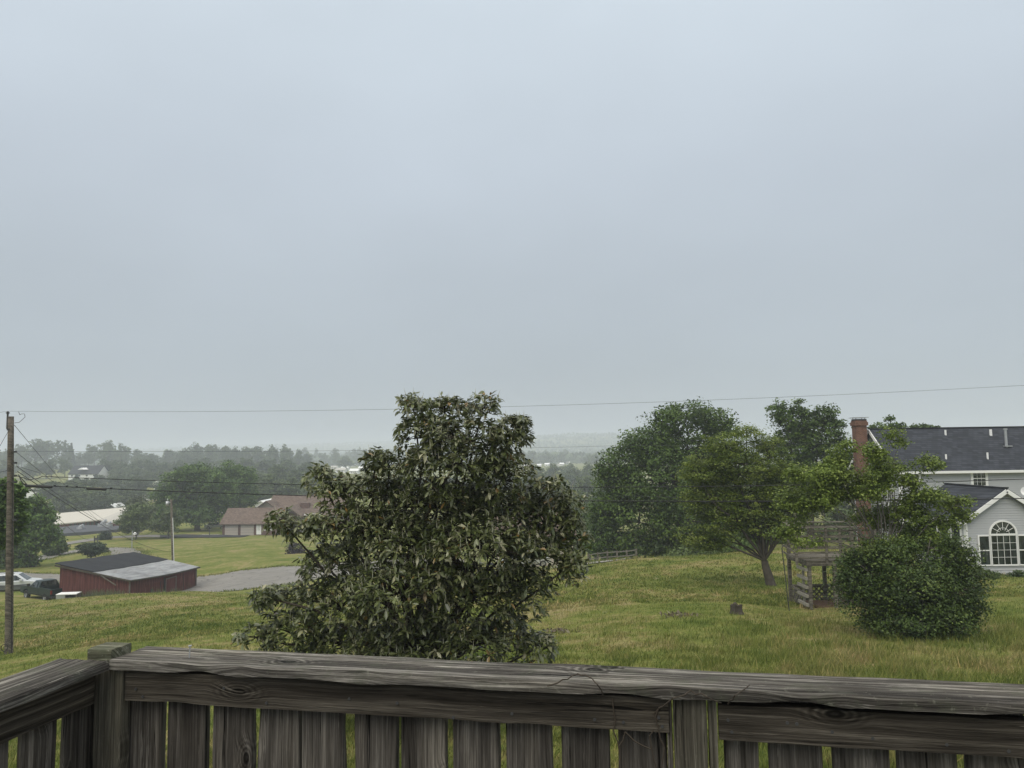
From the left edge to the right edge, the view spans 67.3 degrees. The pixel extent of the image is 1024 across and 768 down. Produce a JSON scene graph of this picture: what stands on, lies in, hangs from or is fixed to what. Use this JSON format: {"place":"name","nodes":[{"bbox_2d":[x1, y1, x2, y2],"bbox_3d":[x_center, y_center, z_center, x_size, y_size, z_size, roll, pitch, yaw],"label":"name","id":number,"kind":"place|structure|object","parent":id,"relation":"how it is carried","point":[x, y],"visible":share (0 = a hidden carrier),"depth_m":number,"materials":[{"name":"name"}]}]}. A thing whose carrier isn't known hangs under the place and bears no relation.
{"place":"outdoors","nodes":[
{"label":"outdoors","id":0,"kind":"place"},
{"bbox_2d":[67,535,159,544],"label":"road","id":1,"kind":"structure","parent":0,"point":[79,541],"depth_m":142.07,"materials":[{"name":"grey asphalt"}]},
{"bbox_2d":[160,534,247,536],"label":"garage apron","id":2,"kind":"object","parent":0,"point":[189,535],"visible":0.93,"depth_m":144.75,"materials":[{"name":"concrete"}]},
{"bbox_2d":[25,559,463,591],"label":"driveway","id":3,"kind":"structure","parent":0,"point":[242,579],"depth_m":74.09,"materials":[{"name":"grey asphalt"}]},
{"bbox_2d":[219,494,350,534],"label":"house","id":4,"kind":"structure","parent":0,"point":[241,521],"depth_m":151.11,"materials":[{"name":"brown brick"}]},
{"bbox_2d":[225,525,237,534],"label":"garage door","id":5,"kind":"structure","parent":4,"relation":"in","point":[229,529],"depth_m":148.12,"materials":[{"name":"white metal"}]},
{"bbox_2d":[240,525,253,534],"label":"garage door","id":6,"kind":"structure","parent":4,"relation":"in","point":[245,529],"depth_m":148.12,"materials":[{"name":"white metal"}]},
{"bbox_2d":[0,436,1023,767],"bbox_3d":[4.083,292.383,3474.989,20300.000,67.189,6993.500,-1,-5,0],"label":"ground","id":7,"kind":"structure","parent":0,"point":[206,556],"depth_m":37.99,"materials":[{"name":"green plant"}]},
{"bbox_2d":[4,411,16,653],"bbox_3d":[-19.989,6.133,30.606,0.662,10.083,0.310,-1,-5,0],"label":"utility pole","id":8,"kind":"object","parent":7,"relation":"on","point":[9,583],"visible":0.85,"depth_m":30.52,"materials":[{"name":"brown wood"}]},
{"bbox_2d":[5,385,1023,411],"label":"power line","id":9,"kind":"object","parent":8,"relation":"attached to","point":[507,406],"visible":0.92,"depth_m":28.42,"materials":[{"name":"grey metal"}]},
{"bbox_2d":[16,475,1023,486],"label":"power line","id":10,"kind":"object","parent":8,"relation":"attached to","point":[417,486],"visible":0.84,"depth_m":29.36,"materials":[{"name":"metal"}]},
{"bbox_2d":[19,477,1023,501],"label":"power line","id":11,"kind":"object","parent":8,"relation":"attached to","point":[48,486],"visible":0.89,"depth_m":29.57,"materials":[{"name":"metal"}]},
{"bbox_2d":[57,434,1014,451],"bbox_3d":[5.255,2.808,38.500,52.320,0.708,6.315,0,-5,-10],"label":"power line","id":12,"kind":"object","parent":8,"relation":"attached to","point":[366,450],"visible":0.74,"depth_m":33.78,"materials":[{"name":"grey metal"}]},
{"bbox_2d":[0,477,36,549],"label":"maple tree","id":13,"kind":"object","parent":7,"relation":"on","point":[21,515],"visible":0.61,"depth_m":39.35,"materials":[{"name":"green plant"}]},
{"bbox_2d":[0,571,41,589],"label":"silver car","id":14,"kind":"object","parent":7,"relation":"on","point":[21,579],"visible":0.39,"depth_m":72.62,"materials":[{"name":"paint"}]},
{"bbox_2d":[14,443,30,466],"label":"distant tree","id":15,"kind":"object","parent":7,"relation":"on","point":[20,448],"visible":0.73,"depth_m":629.41,"materials":[{"name":"green plant"}]},
{"bbox_2d":[17,464,37,478],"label":"distant tree","id":16,"kind":"object","parent":7,"relation":"on","point":[29,471],"visible":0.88,"depth_m":421.14,"materials":[{"name":"green plant"}]},
{"bbox_2d":[0,493,65,568],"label":"maple tree","id":17,"kind":"object","parent":7,"relation":"on","point":[42,534],"visible":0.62,"depth_m":90.10,"materials":[{"name":"green plant"}]},
{"bbox_2d":[23,438,50,461],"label":"distant tree","id":18,"kind":"object","parent":7,"relation":"on","point":[39,446],"visible":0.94,"depth_m":589.30,"materials":[{"name":"green plant"}]},
{"bbox_2d":[20,578,61,599],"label":"pickup truck","id":19,"kind":"object","parent":7,"relation":"on","point":[46,589],"visible":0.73,"depth_m":66.51,"materials":[{"name":"teal metal"}]},
{"bbox_2d":[35,440,56,461],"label":"distant tree","id":20,"kind":"object","parent":7,"relation":"on","point":[52,445],"visible":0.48,"depth_m":617.86,"materials":[{"name":"green plant"}]},
{"bbox_2d":[41,458,59,478],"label":"distant tree","id":21,"kind":"object","parent":7,"relation":"on","point":[49,462],"visible":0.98,"depth_m":432.48,"materials":[{"name":"green plant"}]},
{"bbox_2d":[32,481,70,503],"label":"distant tree","id":22,"kind":"object","parent":7,"relation":"on","point":[43,491],"visible":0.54,"depth_m":270.24,"materials":[{"name":"green plant"}]},
{"bbox_2d":[41,535,70,555],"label":"bush","id":23,"kind":"object","parent":7,"relation":"on","point":[58,548],"visible":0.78,"depth_m":109.77,"materials":[{"name":"green plant"}]},
{"bbox_2d":[50,440,73,464],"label":"distant tree","id":24,"kind":"object","parent":7,"relation":"on","point":[64,455],"visible":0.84,"depth_m":587.27,"materials":[{"name":"green plant"}]},
{"bbox_2d":[48,491,79,512],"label":"distant tree","id":25,"kind":"object","parent":7,"relation":"on","point":[58,506],"visible":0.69,"depth_m":233.25,"materials":[{"name":"green plant"}]},
{"bbox_2d":[58,458,72,476],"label":"distant tree","id":26,"kind":"object","parent":7,"relation":"on","point":[67,466],"visible":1,"depth_m":438.04,"materials":[{"name":"green plant"}]},
{"bbox_2d":[56,592,80,598],"bbox_3d":[-36.749,17.579,63.755,1.600,0.500,1.000,0,-5,-7],"label":"trailer box","id":27,"kind":"object","parent":7,"relation":"on","point":[63,595],"visible":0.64,"depth_m":63.55,"materials":[{"name":"white paint"}]},
{"bbox_2d":[72,452,87,465],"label":"distant tree","id":28,"kind":"object","parent":7,"relation":"on","point":[78,461],"visible":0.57,"depth_m":655.15,"materials":[{"name":"green plant"}]},
{"bbox_2d":[65,481,95,501],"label":"distant tree","id":29,"kind":"object","parent":7,"relation":"on","point":[78,485],"visible":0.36,"depth_m":261.91,"materials":[{"name":"green plant"}]},
{"bbox_2d":[57,519,118,536],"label":"flat roofed building","id":30,"kind":"structure","parent":7,"relation":"on","point":[81,529],"depth_m":167.01,"materials":[{"name":"grey metal"}]},
{"bbox_2d":[67,465,108,479],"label":"house","id":31,"kind":"structure","parent":7,"relation":"on","point":[88,471],"depth_m":414.97,"materials":[{"name":"white paint"}]},
{"bbox_2d":[82,452,94,464],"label":"distant tree","id":32,"kind":"object","parent":7,"relation":"on","point":[88,456],"visible":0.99,"depth_m":621.29,"materials":[{"name":"green plant"}]},
{"bbox_2d":[38,547,140,559],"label":"lane","id":33,"kind":"structure","parent":7,"relation":"on","point":[122,550],"depth_m":112.30,"materials":[{"name":"grey asphalt"}]},
{"bbox_2d":[64,486,114,508],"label":"distant tree","id":34,"kind":"object","parent":7,"relation":"on","point":[81,497],"visible":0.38,"depth_m":231.79,"materials":[{"name":"green plant"}]},
{"bbox_2d":[54,507,126,526],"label":"long hall","id":35,"kind":"structure","parent":7,"relation":"on","point":[76,518],"depth_m":194.54,"materials":[{"name":"beige metal"}]},
{"bbox_2d":[73,541,109,557],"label":"bush","id":36,"kind":"object","parent":7,"relation":"on","point":[91,550],"visible":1,"depth_m":98.15,"materials":[{"name":"green plant"}]},
{"bbox_2d":[86,444,100,464],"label":"distant tree","id":37,"kind":"object","parent":7,"relation":"on","point":[92,448],"visible":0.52,"depth_m":645.85,"materials":[{"name":"green plant"}]},
{"bbox_2d":[77,490,115,510],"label":"distant tree","id":38,"kind":"object","parent":7,"relation":"on","point":[99,498],"visible":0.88,"depth_m":227.16,"materials":[{"name":"green plant"}]},
{"bbox_2d":[98,531,112,539],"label":"bush","id":39,"kind":"object","parent":7,"relation":"on","point":[103,535],"visible":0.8,"depth_m":138.07,"materials":[{"name":"green plant"}]},
{"bbox_2d":[95,440,116,460],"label":"distant tree","id":40,"kind":"object","parent":7,"relation":"on","point":[106,446],"visible":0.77,"depth_m":599.95,"materials":[{"name":"green plant"}]},
{"bbox_2d":[97,457,114,470],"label":"distant tree","id":41,"kind":"object","parent":7,"relation":"on","point":[107,463],"visible":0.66,"depth_m":428.44,"materials":[{"name":"green plant"}]},
{"bbox_2d":[105,473,127,487],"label":"distant tree","id":42,"kind":"object","parent":7,"relation":"on","point":[111,479],"visible":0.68,"depth_m":327.22,"materials":[{"name":"green plant"}]},
{"bbox_2d":[111,443,128,462],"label":"distant tree","id":43,"kind":"object","parent":7,"relation":"on","point":[122,456],"visible":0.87,"depth_m":593.27,"materials":[{"name":"green plant"}]},
{"bbox_2d":[55,552,199,595],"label":"barn","id":44,"kind":"structure","parent":7,"relation":"on","point":[133,572],"depth_m":67.76,"materials":[{"name":"red wood"}]},
{"bbox_2d":[164,575,176,591],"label":"door","id":45,"kind":"structure","parent":44,"relation":"in","point":[170,582],"depth_m":70.41,"materials":[{"name":"red"}]},
{"bbox_2d":[77,587,181,596],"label":"weeds","id":46,"kind":"object","parent":7,"relation":"on","point":[104,593],"visible":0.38,"depth_m":64.12,"materials":[{"name":"green plant"}]},
{"bbox_2d":[110,490,151,504],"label":"distant tree","id":47,"kind":"object","parent":7,"relation":"on","point":[129,494],"visible":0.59,"depth_m":247.78,"materials":[{"name":"green plant"}]},
{"bbox_2d":[113,502,159,538],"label":"multi stem tree","id":48,"kind":"object","parent":7,"relation":"on","point":[138,513],"visible":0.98,"depth_m":137.74,"materials":[{"name":"green plant"}]},
{"bbox_2d":[120,495,158,533],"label":"multi stem tree","id":49,"kind":"object","parent":7,"relation":"on","point":[140,499],"visible":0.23,"depth_m":147.61,"materials":[{"name":"green plant"}]},
{"bbox_2d":[145,472,164,479],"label":"distant tree","id":50,"kind":"object","parent":7,"relation":"on","point":[151,475],"visible":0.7,"depth_m":358.41,"materials":[{"name":"green plant"}]},
{"bbox_2d":[153,507,184,538],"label":"multi stem tree","id":51,"kind":"object","parent":7,"relation":"on","point":[165,525],"visible":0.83,"depth_m":138.88,"materials":[{"name":"green plant"}]},
{"bbox_2d":[160,449,178,463],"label":"distant tree","id":52,"kind":"object","parent":7,"relation":"on","point":[169,457],"visible":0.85,"depth_m":642.05,"materials":[{"name":"green plant"}]},
{"bbox_2d":[166,499,173,560],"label":"utility pole","id":53,"kind":"object","parent":7,"relation":"on","point":[172,533],"visible":0.77,"depth_m":88.80,"materials":[{"name":"grey wood"}]},
{"bbox_2d":[174,448,195,464],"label":"distant tree","id":54,"kind":"object","parent":7,"relation":"on","point":[184,456],"visible":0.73,"depth_m":600.13,"materials":[{"name":"green plant"}]},
{"bbox_2d":[146,461,240,530],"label":"shade tree","id":55,"kind":"object","parent":7,"relation":"on","point":[196,510],"visible":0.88,"depth_m":157.34,"materials":[{"name":"green plant"}]},
{"bbox_2d":[189,449,205,462],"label":"distant tree","id":56,"kind":"object","parent":7,"relation":"on","point":[196,455],"visible":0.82,"depth_m":596.13,"materials":[{"name":"green plant"}]},
{"bbox_2d":[204,444,218,464],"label":"distant tree","id":57,"kind":"object","parent":7,"relation":"on","point":[211,456],"visible":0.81,"depth_m":619.17,"materials":[{"name":"green plant"}]},
{"bbox_2d":[220,445,231,459],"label":"distant tree","id":58,"kind":"object","parent":7,"relation":"on","point":[225,454],"visible":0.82,"depth_m":590.45,"materials":[{"name":"green plant"}]},
{"bbox_2d":[209,459,262,513],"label":"shade tree","id":59,"kind":"object","parent":7,"relation":"on","point":[247,475],"visible":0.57,"depth_m":175.25,"materials":[{"name":"green plant"}]},
{"bbox_2d":[230,445,243,462],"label":"distant tree","id":60,"kind":"object","parent":7,"relation":"on","point":[237,454],"visible":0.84,"depth_m":592.99,"materials":[{"name":"green plant"}]},
{"bbox_2d":[246,446,268,461],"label":"distant tree","id":61,"kind":"object","parent":7,"relation":"on","point":[255,453],"visible":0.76,"depth_m":608.39,"materials":[{"name":"green plant"}]},
{"bbox_2d":[253,487,274,501],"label":"distant tree","id":62,"kind":"object","parent":7,"relation":"on","point":[264,497],"visible":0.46,"depth_m":222.69,"materials":[{"name":"green plant"}]},
{"bbox_2d":[250,473,289,496],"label":"distant tree","id":63,"kind":"object","parent":7,"relation":"on","point":[269,479],"visible":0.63,"depth_m":229.55,"materials":[{"name":"green plant"}]},
{"bbox_2d":[260,447,281,462],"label":"distant tree","id":64,"kind":"object","parent":7,"relation":"on","point":[268,456],"visible":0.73,"depth_m":586.54,"materials":[{"name":"green plant"}]},
{"bbox_2d":[279,444,293,461],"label":"distant tree","id":65,"kind":"object","parent":7,"relation":"on","point":[285,453],"visible":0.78,"depth_m":596.16,"materials":[{"name":"green plant"}]},
{"bbox_2d":[275,477,304,494],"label":"distant tree","id":66,"kind":"object","parent":7,"relation":"on","point":[288,489],"visible":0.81,"depth_m":229.84,"materials":[{"name":"green plant"}]},
{"bbox_2d":[284,541,307,553],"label":"bush","id":67,"kind":"object","parent":7,"relation":"on","point":[297,550],"visible":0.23,"depth_m":94.52,"materials":[{"name":"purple plant"}]},
{"bbox_2d":[293,449,304,464],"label":"distant tree","id":68,"kind":"object","parent":7,"relation":"on","point":[298,456],"visible":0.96,"depth_m":609.57,"materials":[{"name":"green plant"}]},
{"bbox_2d":[2,547,668,591],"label":"verge grass","id":69,"kind":"structure","parent":7,"relation":"on","point":[139,550],"depth_m":79.35,"materials":[{"name":"green plant"}]},
{"bbox_2d":[335,455,355,466],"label":"distant tree","id":70,"kind":"object","parent":7,"relation":"on","point":[346,461],"visible":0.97,"depth_m":682.78,"materials":[{"name":"green plant"}]},
{"bbox_2d":[230,387,594,663],"bbox_3d":[-1.549,2.798,12.295,5.790,5.574,3.021,-1,-5,0],"label":"evergreen tree","id":71,"kind":"object","parent":7,"relation":"on","point":[429,635],"visible":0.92,"depth_m":11.90,"materials":[{"name":"green plant"}]},
{"bbox_2d":[1,432,852,469],"bbox_3d":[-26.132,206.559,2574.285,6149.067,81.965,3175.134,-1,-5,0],"label":"distant woods","id":72,"kind":"object","parent":7,"relation":"on","point":[576,456],"visible":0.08,"depth_m":2104.42,"materials":[{"name":"green plant"}]},
{"bbox_2d":[0,548,1023,658],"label":"lawn grass","id":73,"kind":"structure","parent":7,"relation":"on","point":[225,628],"depth_m":35.19,"materials":[{"name":"green plant"}]},
{"bbox_2d":[543,463,564,479],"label":"distant tree","id":74,"kind":"object","parent":7,"relation":"on","point":[551,471],"visible":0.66,"depth_m":394.40,"materials":[{"name":"green plant"}]},
{"bbox_2d":[561,466,581,486],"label":"distant tree","id":75,"kind":"object","parent":7,"relation":"on","point":[570,475],"visible":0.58,"depth_m":353.82,"materials":[{"name":"green plant"}]},
{"bbox_2d":[570,474,596,501],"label":"distant tree","id":76,"kind":"object","parent":7,"relation":"on","point":[584,483],"visible":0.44,"depth_m":245.59,"materials":[{"name":"green plant"}]},
{"bbox_2d":[579,462,597,481],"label":"distant tree","id":77,"kind":"object","parent":7,"relation":"on","point":[585,472],"visible":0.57,"depth_m":376.17,"materials":[{"name":"green plant"}]},
{"bbox_2d":[587,549,636,559],"bbox_3d":[7.541,13.157,58.076,4.598,1.760,0.200,-5,-7,42],"label":"split rail fence","id":78,"kind":"object","parent":7,"relation":"on","point":[616,551],"visible":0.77,"depth_m":57.98,"materials":[{"name":"grey wood"}]},
{"bbox_2d":[629,541,673,557],"bbox_3d":[11.061,12.977,59.263,4.286,1.954,4.162,-1,-5,0],"label":"bush","id":79,"kind":"object","parent":7,"relation":"on","point":[647,549],"visible":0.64,"depth_m":58.40,"materials":[{"name":"green plant"}]},
{"bbox_2d":[577,396,751,558],"bbox_3d":[12.427,7.683,61.131,15.048,13.727,9.839,-1,-5,0],"label":"oak tree","id":80,"kind":"object","parent":7,"relation":"on","point":[661,470],"visible":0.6,"depth_m":60.63,"materials":[{"name":"green plant"}]},
{"bbox_2d":[663,542,720,556],"bbox_3d":[13.096,12.272,55.500,4.366,1.760,4.265,-1,-5,0],"label":"bush","id":81,"kind":"object","parent":7,"relation":"on","point":[680,550],"visible":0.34,"depth_m":54.71,"materials":[{"name":"green plant"}]},
{"bbox_2d":[716,537,756,552],"bbox_3d":[16.437,12.338,57.365,4.583,2.089,3.948,-1,-5,0],"label":"bush","id":82,"kind":"object","parent":7,"relation":"on","point":[741,541],"visible":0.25,"depth_m":56.44,"materials":[{"name":"green plant"}]},
{"bbox_2d":[729,602,743,614],"bbox_3d":[7.140,7.215,24.474,0.525,0.483,0.506,-1,-5,0],"label":"tree stump","id":83,"kind":"object","parent":7,"relation":"on","point":[735,608],"visible":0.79,"depth_m":24.31,"materials":[{"name":"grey wood"}]},
{"bbox_2d":[672,422,821,585],"bbox_3d":[10.548,5.483,34.795,6.585,7.472,4.266,-1,-5,0],"label":"round tree","id":84,"kind":"object","parent":7,"relation":"on","point":[732,514],"visible":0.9,"depth_m":34.44,"materials":[{"name":"green plant"}]},
{"bbox_2d":[753,398,852,545],"bbox_3d":[23.904,7.017,61.701,9.043,11.996,5.629,1,-5,-22],"label":"tall tree","id":85,"kind":"object","parent":7,"relation":"on","point":[799,433],"visible":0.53,"depth_m":61.28,"materials":[{"name":"green plant"}]},
{"bbox_2d":[782,513,875,609],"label":"raised platform","id":86,"kind":"structure","parent":7,"relation":"on","point":[823,559],"depth_m":28.37,"materials":[{"name":"grey wood"}]},
{"bbox_2d":[802,518,856,540],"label":"railing","id":87,"kind":"object","parent":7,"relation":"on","point":[836,533],"visible":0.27,"depth_m":68.95,"materials":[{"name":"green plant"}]},
{"bbox_2d":[821,505,855,528],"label":"distant tree","id":88,"kind":"object","parent":7,"relation":"on","point":[837,518],"visible":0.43,"depth_m":88.28,"materials":[{"name":"green plant"}]},
{"bbox_2d":[763,423,979,566],"bbox_3d":[9.938,4.025,21.262,6.059,5.884,2.680,-1,-5,0],"label":"young tree","id":89,"kind":"object","parent":7,"relation":"on","point":[826,478],"visible":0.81,"depth_m":21.14,"materials":[{"name":"green plant"}]},
{"bbox_2d":[867,414,940,428],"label":"tall tree","id":90,"kind":"object","parent":7,"relation":"on","point":[890,418],"visible":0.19,"depth_m":67.53,"materials":[{"name":"green plant"}]},
{"bbox_2d":[821,528,999,640],"bbox_3d":[10.383,5.251,19.790,4.509,3.048,2.811,-1,-5,0],"label":"bush","id":91,"kind":"object","parent":7,"relation":"on","point":[922,607],"visible":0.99,"depth_m":19.73,"materials":[{"name":"green plant"}]},
{"bbox_2d":[847,417,1023,573],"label":"house","id":92,"kind":"structure","parent":7,"relation":"on","point":[996,531],"depth_m":51.59,"materials":[{"name":"grey"}]},
{"bbox_2d":[970,473,988,485],"bbox_3d":[31.325,6.330,51.559,1.142,1.243,0.075,-1,-5,0],"label":"window","id":93,"kind":"structure","parent":92,"relation":"in","point":[974,476],"depth_m":51.54,"materials":[{"name":"white glass"}]},
{"bbox_2d":[977,535,991,565],"bbox_3d":[24.169,8.511,39.323,0.619,1.552,0.075,-1,-5,0],"label":"window","id":94,"kind":"structure","parent":92,"relation":"in","point":[983,540],"depth_m":39.32,"materials":[{"name":"white glass"}]},
{"bbox_2d":[989,520,1017,534],"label":"arched window","id":95,"kind":"structure","parent":92,"relation":"in","point":[1001,527],"depth_m":39.41,"materials":[{"name":"white glass"}]},
{"bbox_2d":[990,535,1019,565],"bbox_3d":[25.167,8.487,39.324,1.416,1.592,0.075,-1,-5,0],"label":"window","id":96,"kind":"structure","parent":92,"relation":"in","point":[1004,548],"depth_m":39.32,"materials":[{"name":"white glass"}]},
{"bbox_2d":[1017,534,1023,564],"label":"window","id":97,"kind":"structure","parent":92,"relation":"in","point":[1020,537],"depth_m":39.32,"materials":[{"name":"white glass"}]},
{"bbox_2d":[968,565,1003,579],"bbox_3d":[22.642,9.159,37.379,2.340,1.118,1.359,-1,-5,0],"label":"bush","id":98,"kind":"object","parent":7,"relation":"on","point":[996,575],"visible":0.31,"depth_m":37.08,"materials":[{"name":"green plant"}]},
{"bbox_2d":[1002,569,1023,577],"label":"bush","id":99,"kind":"object","parent":7,"relation":"on","point":[1017,573],"visible":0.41,"depth_m":37.50,"materials":[{"name":"green plant"}]},
{"bbox_2d":[0,0,1023,454],"label":"sky","id":100,"kind":"structure","parent":0,"point":[263,213],"materials":[{"name":"grey"}]},
{"bbox_2d":[655,610,700,618],"bbox_3d":[5.196,7.163,23.918,1.453,0.189,0.968,-1,-5,0],"label":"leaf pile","id":101,"kind":"object","parent":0,"point":[677,613],"visible":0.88,"depth_m":23.94,"materials":[{"name":"plant"}]},
{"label":"deck floor","id":102,"kind":"structure","parent":0,"visible":0},
{"bbox_2d":[0,642,1023,767],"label":"deck railing","id":103,"kind":"object","parent":102,"relation":"on","point":[106,702],"visible":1,"depth_m":1.63,"materials":[{"name":"brown wood"}]},
{"bbox_2d":[547,673,749,767],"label":"dead vine","id":104,"kind":"object","parent":103,"relation":"hanging from","point":[665,704],"visible":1,"depth_m":1.54,"materials":[{"name":"brown plant"}]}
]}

